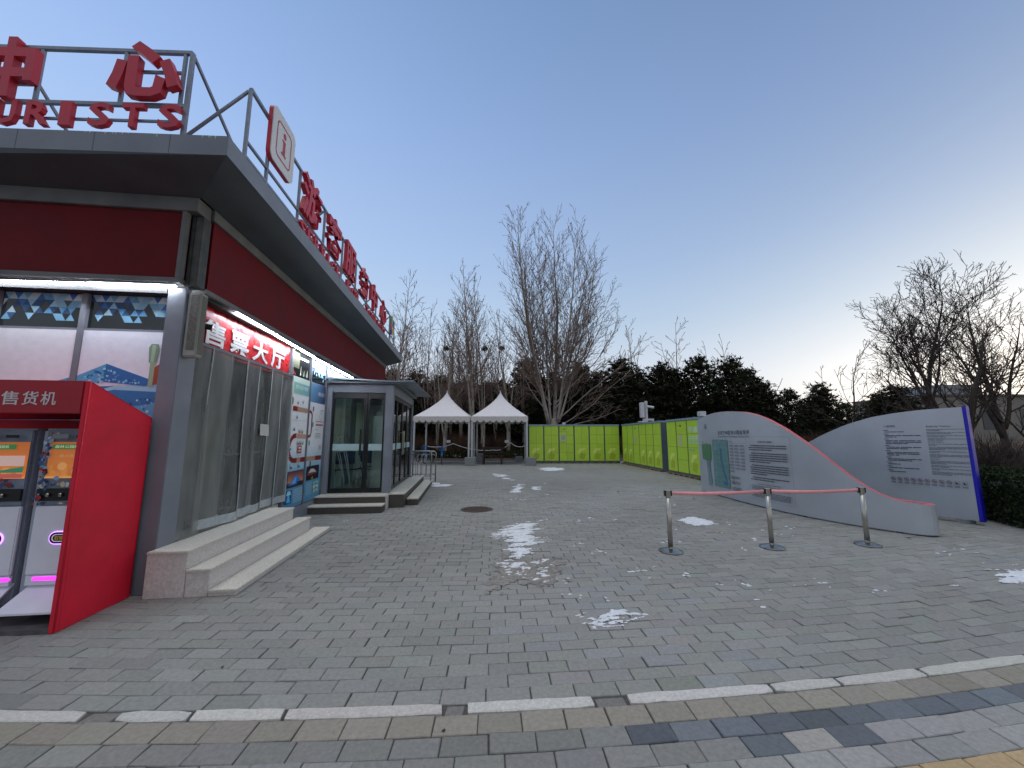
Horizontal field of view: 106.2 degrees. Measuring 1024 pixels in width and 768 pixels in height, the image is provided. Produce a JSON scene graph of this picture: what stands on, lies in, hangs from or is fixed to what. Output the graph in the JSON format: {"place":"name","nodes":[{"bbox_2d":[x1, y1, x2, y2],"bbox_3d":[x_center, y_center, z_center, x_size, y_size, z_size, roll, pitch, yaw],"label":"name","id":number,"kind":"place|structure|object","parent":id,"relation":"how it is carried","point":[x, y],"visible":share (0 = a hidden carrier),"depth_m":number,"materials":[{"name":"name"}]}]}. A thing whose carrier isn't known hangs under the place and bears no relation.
{"place":"outdoors","nodes":[
{"label":"outdoors","id":0,"kind":"place"},
{"bbox_2d":[0,461,1023,767],"bbox_3d":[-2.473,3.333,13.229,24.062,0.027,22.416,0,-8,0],"label":"plaza","id":1,"kind":"structure","parent":0,"point":[264,641],"depth_m":3.31,"materials":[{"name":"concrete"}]},
{"bbox_2d":[0,380,151,635],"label":"vending booth","id":2,"kind":"object","parent":1,"relation":"on","point":[97,551],"visible":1,"depth_m":3.27,"materials":[{"name":"red metal"}]},
{"bbox_2d":[0,429,47,606],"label":"vending machine","id":3,"kind":"object","parent":2,"relation":"in","point":[21,451],"visible":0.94,"depth_m":3.24,"materials":[{"name":"plastic"}]},
{"bbox_2d":[0,429,78,616],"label":"vending machine","id":4,"kind":"object","parent":2,"relation":"in","point":[34,596],"visible":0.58,"depth_m":3.22,"materials":[{"name":"plastic"}]},
{"bbox_2d":[0,128,401,595],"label":"visitor kiosk","id":5,"kind":"object","parent":1,"relation":"on","point":[210,217],"visible":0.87,"depth_m":4.04,"materials":[{"name":"metal"}]},
{"bbox_2d":[0,328,76,419],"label":"window poster","id":6,"kind":"object","parent":5,"relation":"attached to","point":[35,354],"depth_m":3.92,"materials":[{"name":"paper"}]},
{"bbox_2d":[0,291,81,327],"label":"window pane","id":7,"kind":"structure","parent":5,"relation":"in","point":[39,309],"depth_m":4.01,"materials":[{"name":"blue glass"}]},
{"bbox_2d":[0,279,88,283],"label":"light bar","id":8,"kind":"object","parent":5,"relation":"attached to","point":[43,281],"visible":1,"depth_m":3.90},
{"bbox_2d":[0,36,232,140],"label":"roof sign","id":9,"kind":"object","parent":5,"relation":"on","point":[125,76],"visible":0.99,"depth_m":3.93,"materials":[{"name":"red plastic"}]},
{"bbox_2d":[76,330,162,558],"bbox_3d":[-4.059,0.582,3.909,0.810,2.290,0.039,1,-8,-7],"label":"window poster","id":10,"kind":"object","parent":5,"relation":"attached to","point":[123,365],"depth_m":4.00,"materials":[{"name":"paper"}]},
{"bbox_2d":[87,294,167,329],"bbox_3d":[-4.062,-0.759,4.123,0.810,0.375,0.027,1,-8,-7],"label":"window pane","id":11,"kind":"structure","parent":5,"relation":"in","point":[106,311],"depth_m":4.11,"materials":[{"name":"blue glass"}]},
{"bbox_2d":[89,281,176,287],"bbox_3d":[-3.938,-1.037,4.003,0.800,0.043,0.036,1,-8,-7],"label":"light bar","id":12,"kind":"object","parent":5,"relation":"attached to","point":[137,284],"visible":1,"depth_m":3.99,"materials":[{"name":"plastic"}]},
{"bbox_2d":[182,292,207,358],"bbox_3d":[-3.387,-0.627,4.115,0.134,0.700,0.120,1,-8,-7],"label":"line speaker","id":13,"kind":"object","parent":5,"relation":"attached to","point":[195,326],"visible":1,"depth_m":4.07},
{"bbox_2d":[176,350,271,531],"bbox_3d":[-3.957,0.535,5.335,0.070,2.570,2.310,1,-8,-7],"label":"glass door","id":14,"kind":"structure","parent":5,"relation":"in","point":[228,494],"depth_m":5.55,"materials":[{"name":"glass"}]},
{"bbox_2d":[175,343,293,540],"bbox_3d":[-3.633,0.729,5.275,0.100,2.130,2.604,1,-8,-7],"label":"strip curtain","id":15,"kind":"object","parent":5,"relation":"hanging from","point":[205,504],"visible":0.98,"depth_m":4.71,"materials":[{"name":"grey plastic"}]},
{"bbox_2d":[202,306,290,377],"bbox_3d":[-3.701,-0.524,5.471,0.025,0.525,2.390,1,-8,-7],"label":"ticket hall banner","id":16,"kind":"object","parent":5,"relation":"attached to","point":[229,334],"visible":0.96,"depth_m":5.27,"materials":[{"name":"red plastic"}]},
{"bbox_2d":[186,88,394,345],"bbox_3d":[-3.967,-2.293,8.747,1.049,1.079,9.092,1,-8,-7],"label":"roof sign","id":17,"kind":"object","parent":5,"relation":"on","point":[308,205],"visible":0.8,"depth_m":6.41,"materials":[{"name":"red plastic"}]},
{"bbox_2d":[266,105,295,183],"bbox_3d":[-3.019,-3.119,5.041,0.064,0.730,0.600,1,-8,-7],"label":"information sign","id":18,"kind":"object","parent":17,"relation":"attached to","point":[280,146],"visible":1,"depth_m":4.95,"materials":[{"name":"white plastic"}]},
{"bbox_2d":[283,376,309,506],"bbox_3d":[-3.889,1.035,6.956,0.057,2.310,0.777,1,-8,-7],"label":"wall poster","id":19,"kind":"object","parent":5,"relation":"attached to","point":[296,460],"depth_m":6.95,"materials":[{"name":"paper"}]},
{"bbox_2d":[293,350,310,380],"bbox_3d":[-3.916,-0.338,7.138,0.026,0.450,0.770,1,-8,-7],"label":"window pane","id":20,"kind":"structure","parent":5,"relation":"in","point":[301,361],"depth_m":7.14,"materials":[{"name":"clear glass"}]},
{"bbox_2d":[303,382,325,501],"bbox_3d":[-3.998,1.150,7.794,0.044,2.310,0.807,1,-8,-7],"label":"wall poster","id":21,"kind":"object","parent":5,"relation":"attached to","point":[314,447],"depth_m":7.77,"materials":[{"name":"paper"}]},
{"bbox_2d":[312,360,325,385],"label":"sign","id":22,"kind":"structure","parent":5,"relation":"in","point":[319,370],"depth_m":8.01,"materials":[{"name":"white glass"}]},
{"bbox_2d":[142,507,329,598],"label":"entrance steps","id":23,"kind":"structure","parent":1,"relation":"on","point":[235,557],"depth_m":4.08,"materials":[{"name":"stone"}]},
{"bbox_2d":[307,475,431,514],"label":"porch steps","id":24,"kind":"structure","parent":1,"relation":"on","point":[413,490],"depth_m":7.92,"materials":[{"name":"grey stone"}]},
{"bbox_2d":[321,377,430,493],"bbox_3d":[-3.341,1.460,10.128,1.935,2.860,3.880,1,-8,-7],"label":"glass porch","id":25,"kind":"object","parent":1,"relation":"on","point":[391,402],"visible":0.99,"depth_m":8.64,"materials":[{"name":"glass"}]},
{"bbox_2d":[334,452,357,487],"bbox_3d":[-3.882,2.016,8.968,0.505,0.838,0.480,4,-9,-30],"label":"folding chair","id":26,"kind":"object","parent":25,"relation":"on","point":[351,456],"visible":0.81,"depth_m":9.12,"materials":[{"name":"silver metal"}]},
{"bbox_2d":[327,392,367,492],"bbox_3d":[-3.576,1.265,8.377,0.733,2.167,0.103,1,-8,-7],"label":"door","id":27,"kind":"structure","parent":25,"relation":"in","point":[359,447],"depth_m":8.38,"materials":[{"name":"grey glass"}]},
{"bbox_2d":[341,405,355,484],"bbox_3d":[-4.303,1.591,10.135,0.020,1.998,0.960,1,-8,-7],"label":"inner door","id":28,"kind":"structure","parent":25,"relation":"in","point":[350,414],"depth_m":10.14,"materials":[{"name":"glass"}]},
{"bbox_2d":[363,393,385,492],"bbox_3d":[-3.016,1.278,8.475,0.383,2.167,0.042,1,-8,-7],"label":"door","id":29,"kind":"structure","parent":25,"relation":"in","point":[369,447],"depth_m":8.45,"materials":[{"name":"grey glass"}]},
{"bbox_2d":[370,416,382,487],"bbox_3d":[-3.070,1.582,8.884,0.390,1.680,0.080,1,-8,-7],"label":"white board","id":30,"kind":"object","parent":25,"relation":"on","point":[376,455],"visible":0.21,"depth_m":8.85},
{"bbox_2d":[391,396,397,489],"bbox_3d":[-2.764,1.351,8.932,0.042,2.147,0.634,1,-8,-7],"label":"door","id":31,"kind":"structure","parent":25,"relation":"in","point":[396,398],"depth_m":9.11,"materials":[{"name":"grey glass"}]},
{"bbox_2d":[394,398,403,487],"bbox_3d":[-2.822,1.448,9.644,0.099,2.147,0.794,1,-8,-7],"label":"door","id":32,"kind":"structure","parent":25,"relation":"in","point":[400,434],"depth_m":9.77,"materials":[{"name":"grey glass"}]},
{"bbox_2d":[400,401,407,482],"bbox_3d":[-2.918,1.556,10.431,0.099,2.147,0.794,1,-8,-7],"label":"door","id":33,"kind":"structure","parent":25,"relation":"in","point":[405,405],"depth_m":10.56,"materials":[{"name":"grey glass"}]},
{"bbox_2d":[405,404,410,479],"bbox_3d":[-3.045,1.663,11.207,0.042,2.147,0.779,1,-8,-7],"label":"door","id":34,"kind":"structure","parent":25,"relation":"in","point":[409,406],"depth_m":11.33,"materials":[{"name":"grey glass"}]},
{"bbox_2d":[412,391,475,460],"bbox_3d":[-3.840,2.479,22.492,3.132,4.200,3.132,0,-8,0],"label":"party tent","id":35,"kind":"object","parent":1,"relation":"on","point":[446,409],"visible":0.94,"depth_m":21.40,"materials":[{"name":"fabric"}]},
{"bbox_2d":[471,391,527,460],"bbox_3d":[-0.680,2.479,22.492,3.132,4.200,3.132,0,-8,0],"label":"party tent","id":36,"kind":"object","parent":1,"relation":"on","point":[500,409],"visible":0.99,"depth_m":21.41,"materials":[{"name":"fabric"}]},
{"bbox_2d":[0,655,1023,723],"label":"kerb","id":37,"kind":"structure","parent":1,"relation":"on","point":[304,714],"depth_m":2.15,"materials":[{"name":"stone"}]},
{"bbox_2d":[490,521,543,562],"bbox_3d":[0.092,2.287,5.710,0.866,0.012,2.236,0,-8,0],"label":"snow patch","id":38,"kind":"object","parent":1,"relation":"on","point":[520,533],"visible":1,"depth_m":5.74,"materials":[{"name":"snow"}]},
{"bbox_2d":[496,559,552,582],"bbox_3d":[0.160,2.092,4.286,0.730,0.012,0.938,0,-8,0],"label":"snow patch","id":39,"kind":"object","parent":1,"relation":"on","point":[514,564],"visible":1,"depth_m":4.43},
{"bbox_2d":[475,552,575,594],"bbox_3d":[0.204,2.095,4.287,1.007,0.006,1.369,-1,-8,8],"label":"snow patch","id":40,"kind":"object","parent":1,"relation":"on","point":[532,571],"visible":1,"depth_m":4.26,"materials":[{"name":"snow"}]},
{"bbox_2d":[528,424,543,462],"bbox_3d":[1.391,3.459,22.277,0.863,2.200,0.580,0,-8,0],"label":"locker cabinet","id":41,"kind":"object","parent":1,"relation":"on","point":[536,440],"visible":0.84,"depth_m":22.04,"materials":[{"name":"metal"}]},
{"bbox_2d":[544,424,558,462],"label":"locker cabinet","id":42,"kind":"object","parent":1,"relation":"on","point":[551,443],"visible":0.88,"depth_m":22.02,"materials":[{"name":"metal"}]},
{"bbox_2d":[559,424,574,462],"bbox_3d":[3.130,3.459,22.277,0.863,2.200,0.580,0,-8,0],"label":"locker cabinet","id":43,"kind":"object","parent":1,"relation":"on","point":[566,443],"visible":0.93,"depth_m":22.02,"materials":[{"name":"metal"}]},
{"bbox_2d":[574,424,589,462],"bbox_3d":[3.998,3.459,22.277,0.863,2.200,0.580,0,-8,0],"label":"locker cabinet","id":44,"kind":"object","parent":1,"relation":"on","point":[581,444],"visible":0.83,"depth_m":22.02,"materials":[{"name":"metal"}]},
{"bbox_2d":[589,424,604,462],"bbox_3d":[4.867,3.459,22.277,0.863,2.200,0.580,0,-8,0],"label":"locker cabinet","id":45,"kind":"object","parent":1,"relation":"on","point":[596,445],"visible":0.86,"depth_m":22.02,"materials":[{"name":"metal"}]},
{"bbox_2d":[575,609,643,628],"bbox_3d":[0.825,1.946,3.205,0.567,0.008,0.299,2,-8,-15],"label":"snow patch","id":46,"kind":"object","parent":1,"relation":"on","point":[610,614],"visible":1,"depth_m":3.19,"materials":[{"name":"snow"}]},
{"bbox_2d":[604,424,619,462],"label":"locker cabinet","id":47,"kind":"object","parent":1,"relation":"on","point":[611,443],"visible":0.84,"depth_m":22.02,"materials":[{"name":"metal"}]},
{"bbox_2d":[621,424,628,463],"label":"locker cabinet","id":48,"kind":"object","parent":1,"relation":"on","point":[625,442],"visible":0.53,"depth_m":21.29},
{"bbox_2d":[626,423,634,464],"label":"locker cabinet","id":49,"kind":"object","parent":1,"relation":"on","point":[630,443],"visible":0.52,"depth_m":20.48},
{"bbox_2d":[632,423,640,465],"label":"locker cabinet","id":50,"kind":"object","parent":1,"relation":"on","point":[636,442],"visible":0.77,"depth_m":19.61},
{"bbox_2d":[638,422,647,466],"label":"locker cabinet","id":51,"kind":"object","parent":1,"relation":"on","point":[643,447],"visible":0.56,"depth_m":18.73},
{"bbox_2d":[645,421,654,468],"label":"locker cabinet","id":52,"kind":"object","parent":1,"relation":"on","point":[650,446],"visible":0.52,"depth_m":17.86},
{"bbox_2d":[652,421,668,471],"bbox_3d":[6.725,2.748,17.091,0.580,2.200,0.860,0,-8,-2],"label":"locker cabinet","id":53,"kind":"object","parent":1,"relation":"on","point":[660,445],"visible":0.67,"depth_m":16.78,"materials":[{"name":"metal"}]},
{"bbox_2d":[659,490,682,554],"bbox_3d":[2.090,1.815,5.111,0.304,0.793,0.304,0,-8,0],"label":"barrier post","id":54,"kind":"object","parent":1,"relation":"on","point":[670,549],"visible":1,"depth_m":5.07,"materials":[{"name":"metal"}]},
{"bbox_2d":[672,490,763,494],"bbox_3d":[2.818,1.484,5.250,1.368,0.064,0.014,1,-8,-7],"label":"barrier belt","id":55,"kind":"object","parent":54,"relation":"attached to","point":[717,493],"visible":1,"depth_m":5.25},
{"bbox_2d":[665,419,678,473],"bbox_3d":[6.786,2.556,15.689,0.580,2.200,0.860,0,-8,-2],"label":"locker cabinet","id":56,"kind":"object","parent":1,"relation":"on","point":[672,446],"visible":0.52,"depth_m":15.63,"materials":[{"name":"metal"}]},
{"bbox_2d":[347,493,1017,614],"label":"snow crumbs","id":57,"kind":"object","parent":1,"relation":"on","point":[716,584],"visible":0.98,"depth_m":4.25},
{"bbox_2d":[675,418,689,476],"bbox_3d":[6.823,2.438,14.832,0.580,2.200,0.860,0,-8,-2],"label":"locker cabinet","id":58,"kind":"object","parent":1,"relation":"on","point":[682,446],"visible":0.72,"depth_m":14.79,"materials":[{"name":"metal"}]},
{"bbox_2d":[685,417,700,477],"bbox_3d":[6.860,2.321,13.975,0.580,2.200,0.860,0,-8,-2],"label":"locker cabinet","id":59,"kind":"object","parent":1,"relation":"on","point":[693,448],"visible":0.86,"depth_m":13.97,"materials":[{"name":"metal"}]},
{"bbox_2d":[759,488,785,550],"bbox_3d":[3.545,1.840,5.294,0.304,0.793,0.304,0,-8,0],"label":"barrier post","id":60,"kind":"object","parent":1,"relation":"on","point":[771,544],"visible":1,"depth_m":5.26,"materials":[{"name":"metal"}]},
{"bbox_2d":[697,411,939,535],"bbox_3d":[5.635,1.589,8.354,0.768,2.131,5.126,2,-8,-14],"label":"notice board","id":61,"kind":"object","parent":1,"relation":"on","point":[743,451],"visible":0.95,"depth_m":7.65,"materials":[{"name":"metal"}]},
{"bbox_2d":[853,487,882,547],"bbox_3d":[4.965,1.857,5.418,0.304,0.793,0.304,0,-8,0],"label":"barrier post","id":62,"kind":"object","parent":1,"relation":"on","point":[867,542],"visible":1,"depth_m":5.39,"materials":[{"name":"metal"}]},
{"bbox_2d":[771,488,857,493],"bbox_3d":[4.255,1.505,5.403,1.329,0.064,0.014,1,-8,-5],"label":"barrier belt","id":63,"kind":"object","parent":62,"relation":"attached to","point":[814,491],"visible":1,"depth_m":5.40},
{"bbox_2d":[809,406,986,523],"bbox_3d":[7.302,1.698,8.816,0.412,2.041,4.601,2,-8,-16],"label":"notice board","id":64,"kind":"object","parent":1,"relation":"on","point":[927,456],"visible":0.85,"depth_m":7.32,"materials":[{"name":"metal"}]},
{"bbox_2d":[985,569,1023,582],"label":"snow patch","id":65,"kind":"object","parent":1,"relation":"on","point":[1018,575],"visible":1,"depth_m":4.14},
{"bbox_2d":[0,664,1023,767],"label":"footpath","id":66,"kind":"structure","parent":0,"point":[973,719],"depth_m":1.94,"materials":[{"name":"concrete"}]},
{"bbox_2d":[0,0,1023,422],"label":"sky","id":67,"kind":"structure","parent":0,"point":[749,172],"materials":[{"name":"blue"}]},
{"bbox_2d":[437,439,1023,458],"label":"slope","id":68,"kind":"structure","parent":0,"point":[621,456],"depth_m":36.40,"materials":[{"name":"soil"}]},
{"bbox_2d":[400,301,440,434],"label":"bare tree","id":69,"kind":"object","parent":68,"relation":"on","point":[432,376],"visible":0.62,"depth_m":30.83,"materials":[{"name":"brown plant"}]},
{"bbox_2d":[408,369,447,442],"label":"pine tree","id":70,"kind":"object","parent":68,"relation":"on","point":[421,430],"visible":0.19,"depth_m":30.97,"materials":[{"name":"green plant"}]},
{"bbox_2d":[422,320,457,449],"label":"bare tree","id":71,"kind":"object","parent":68,"relation":"on","point":[438,425],"visible":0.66,"depth_m":28.61,"materials":[{"name":"brown plant"}]},
{"bbox_2d":[417,374,475,440],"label":"pine tree","id":72,"kind":"object","parent":68,"relation":"on","point":[456,426],"visible":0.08,"depth_m":32.83,"materials":[{"name":"green plant"}]},
{"bbox_2d":[435,299,479,442],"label":"bare tree","id":73,"kind":"object","parent":68,"relation":"on","point":[460,404],"visible":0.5,"depth_m":29.53,"materials":[{"name":"brown plant"}]},
{"bbox_2d":[454,282,492,414],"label":"bare tree","id":74,"kind":"object","parent":68,"relation":"on","point":[472,358],"visible":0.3,"depth_m":31.59,"materials":[{"name":"brown plant"}]},
{"bbox_2d":[453,274,501,444],"bbox_3d":[-2.483,-1.724,29.351,4.120,14.112,4.224,0,-8,0],"label":"bare tree","id":75,"kind":"object","parent":68,"relation":"on","point":[481,406],"visible":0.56,"depth_m":29.40,"materials":[{"name":"brown plant"}]},
{"bbox_2d":[474,309,513,438],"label":"bare tree","id":76,"kind":"object","parent":68,"relation":"on","point":[494,425],"visible":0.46,"depth_m":30.46,"materials":[{"name":"brown plant"}]},
{"bbox_2d":[478,380,521,440],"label":"pine tree","id":77,"kind":"object","parent":68,"relation":"on","point":[490,427],"visible":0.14,"depth_m":33.65,"materials":[{"name":"green plant"}]},
{"bbox_2d":[483,305,526,455],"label":"bare tree","id":78,"kind":"object","parent":68,"relation":"on","point":[505,388],"visible":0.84,"depth_m":27.51,"materials":[{"name":"brown plant"}]},
{"bbox_2d":[487,356,562,450],"bbox_3d":[1.477,1.633,31.608,7.133,7.952,6.954,2,-8,-16],"label":"pine tree","id":79,"kind":"object","parent":68,"relation":"on","point":[516,430],"visible":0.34,"depth_m":30.01,"materials":[{"name":"green plant"}]},
{"bbox_2d":[512,332,537,450],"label":"bare tree","id":80,"kind":"object","parent":68,"relation":"on","point":[523,406],"visible":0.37,"depth_m":29.47,"materials":[{"name":"brown plant"}]},
{"bbox_2d":[540,361,621,433],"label":"pine tree","id":81,"kind":"object","parent":68,"relation":"on","point":[586,386],"visible":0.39,"depth_m":30.67,"materials":[{"name":"green plant"}]},
{"bbox_2d":[578,370,627,429],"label":"pine tree","id":82,"kind":"object","parent":68,"relation":"on","point":[590,412],"visible":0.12,"depth_m":32.82,"materials":[{"name":"green plant"}]},
{"bbox_2d":[594,355,655,440],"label":"pine tree","id":83,"kind":"object","parent":68,"relation":"on","point":[632,409],"visible":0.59,"depth_m":31.32,"materials":[{"name":"green plant"}]},
{"bbox_2d":[612,367,671,423],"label":"pine tree","id":84,"kind":"object","parent":68,"relation":"on","point":[648,390],"visible":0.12,"depth_m":33.18,"materials":[{"name":"green plant"}]},
{"bbox_2d":[630,361,699,422],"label":"pine tree","id":85,"kind":"object","parent":68,"relation":"on","point":[665,387],"visible":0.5,"depth_m":32.28,"materials":[{"name":"green plant"}]},
{"bbox_2d":[658,367,699,418],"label":"pine tree","id":86,"kind":"object","parent":68,"relation":"on","point":[678,385],"visible":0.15,"depth_m":33.70,"materials":[{"name":"green plant"}]},
{"bbox_2d":[671,353,739,417],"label":"pine tree","id":87,"kind":"object","parent":68,"relation":"on","point":[691,372],"visible":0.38,"depth_m":32.70,"materials":[{"name":"green plant"}]},
{"bbox_2d":[697,355,786,425],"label":"pine tree","id":88,"kind":"object","parent":68,"relation":"on","point":[731,365],"visible":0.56,"depth_m":30.29,"materials":[{"name":"green plant"}]},
{"bbox_2d":[713,367,786,425],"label":"pine tree","id":89,"kind":"object","parent":68,"relation":"on","point":[762,390],"visible":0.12,"depth_m":30.98,"materials":[{"name":"green plant"}]},
{"bbox_2d":[748,380,798,432],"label":"pine tree","id":90,"kind":"object","parent":68,"relation":"on","point":[777,412],"visible":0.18,"depth_m":32.18,"materials":[{"name":"green plant"}]},
{"bbox_2d":[776,387,822,434],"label":"pine tree","id":91,"kind":"object","parent":68,"relation":"on","point":[791,395],"visible":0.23,"depth_m":33.21,"materials":[{"name":"green plant"}]},
{"label":"ground","id":92,"kind":"structure","parent":0,"visible":0},
{"bbox_2d":[376,270,433,385],"bbox_3d":[-7.444,-1.469,24.696,5.238,12.723,4.776,0,-8,0],"label":"bare tree","id":93,"kind":"object","parent":92,"relation":"on","point":[397,374],"visible":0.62,"depth_m":24.77,"materials":[{"name":"brown plant"}]},
{"bbox_2d":[424,300,474,457],"bbox_3d":[-4.265,-0.430,26.797,3.172,11.229,3.068,7,-10,-41],"label":"bare tree","id":94,"kind":"object","parent":92,"relation":"on","point":[449,382],"visible":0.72,"depth_m":26.64,"materials":[{"name":"brown plant"}]},
{"bbox_2d":[439,261,501,456],"bbox_3d":[-3.065,-2.094,27.250,4.152,14.610,4.155,3,-8,-19],"label":"bare tree","id":95,"kind":"object","parent":92,"relation":"on","point":[470,388],"visible":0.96,"depth_m":26.84,"materials":[{"name":"brown plant"}]},
{"bbox_2d":[414,458,622,460],"bbox_3d":[-0.404,4.920,25.054,31.192,0.100,1.020,0,-8,0],"label":"brick edging","id":96,"kind":"object","parent":92,"relation":"on","point":[463,459],"visible":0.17,"depth_m":24.90,"materials":[{"name":"concrete"}]},
{"bbox_2d":[485,203,653,423],"bbox_3d":[3.653,-4.379,26.821,11.133,18.966,6.057,0,-8,0],"label":"bare tree","id":97,"kind":"object","parent":92,"relation":"on","point":[556,349],"visible":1,"depth_m":26.02,"materials":[{"name":"brown plant"}]},
{"bbox_2d":[789,381,852,440],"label":"pine tree","id":98,"kind":"object","parent":92,"relation":"on","point":[831,412],"visible":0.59,"depth_m":25.69,"materials":[{"name":"green plant"}]},
{"bbox_2d":[795,318,921,430],"bbox_3d":[17.271,0.713,19.676,2.918,7.036,4.604,2,-8,-12],"label":"bare tree","id":99,"kind":"object","parent":92,"relation":"on","point":[854,403],"visible":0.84,"depth_m":19.28,"materials":[{"name":"brown plant"}]},
{"bbox_2d":[857,394,897,417],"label":"pine tree","id":100,"kind":"object","parent":92,"relation":"on","point":[877,409],"visible":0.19,"depth_m":24.84,"materials":[{"name":"green plant"}]},
{"bbox_2d":[857,384,925,420],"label":"pine tree","id":101,"kind":"object","parent":92,"relation":"on","point":[903,404],"visible":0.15,"depth_m":26.02,"materials":[{"name":"green plant"}]},
{"bbox_2d":[844,249,1002,408],"bbox_3d":[23.748,-1.337,22.429,5.866,11.845,6.214,-5,-9,30],"label":"bare tree","id":102,"kind":"object","parent":92,"relation":"on","point":[908,368],"visible":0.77,"depth_m":22.03,"materials":[{"name":"brown plant"}]},
{"bbox_2d":[852,385,1023,439],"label":"building","id":103,"kind":"structure","parent":92,"relation":"on","point":[985,425],"depth_m":46.01,"materials":[{"name":"paint"}]},
{"bbox_2d":[861,286,1023,433],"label":"bare tree","id":104,"kind":"object","parent":92,"relation":"on","point":[972,404],"visible":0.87,"depth_m":14.47,"materials":[{"name":"brown plant"}]},
{"bbox_2d":[898,261,1023,447],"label":"bare tree","id":105,"kind":"object","parent":92,"relation":"on","point":[1001,425],"visible":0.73,"depth_m":19.89,"materials":[{"name":"brown plant"}]},
{"bbox_2d":[974,432,1023,466],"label":"dry shrub","id":106,"kind":"object","parent":92,"relation":"on","point":[990,453],"visible":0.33,"depth_m":12.23,"materials":[{"name":"plant"}]},
{"bbox_2d":[974,430,1023,465],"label":"dry shrub","id":107,"kind":"object","parent":92,"relation":"on","point":[1003,450],"visible":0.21,"depth_m":15.94,"materials":[{"name":"plant"}]},
{"bbox_2d":[978,464,1023,527],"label":"hedge","id":108,"kind":"object","parent":92,"relation":"on","point":[1003,490],"visible":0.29,"depth_m":6.69,"materials":[{"name":"green plant"}]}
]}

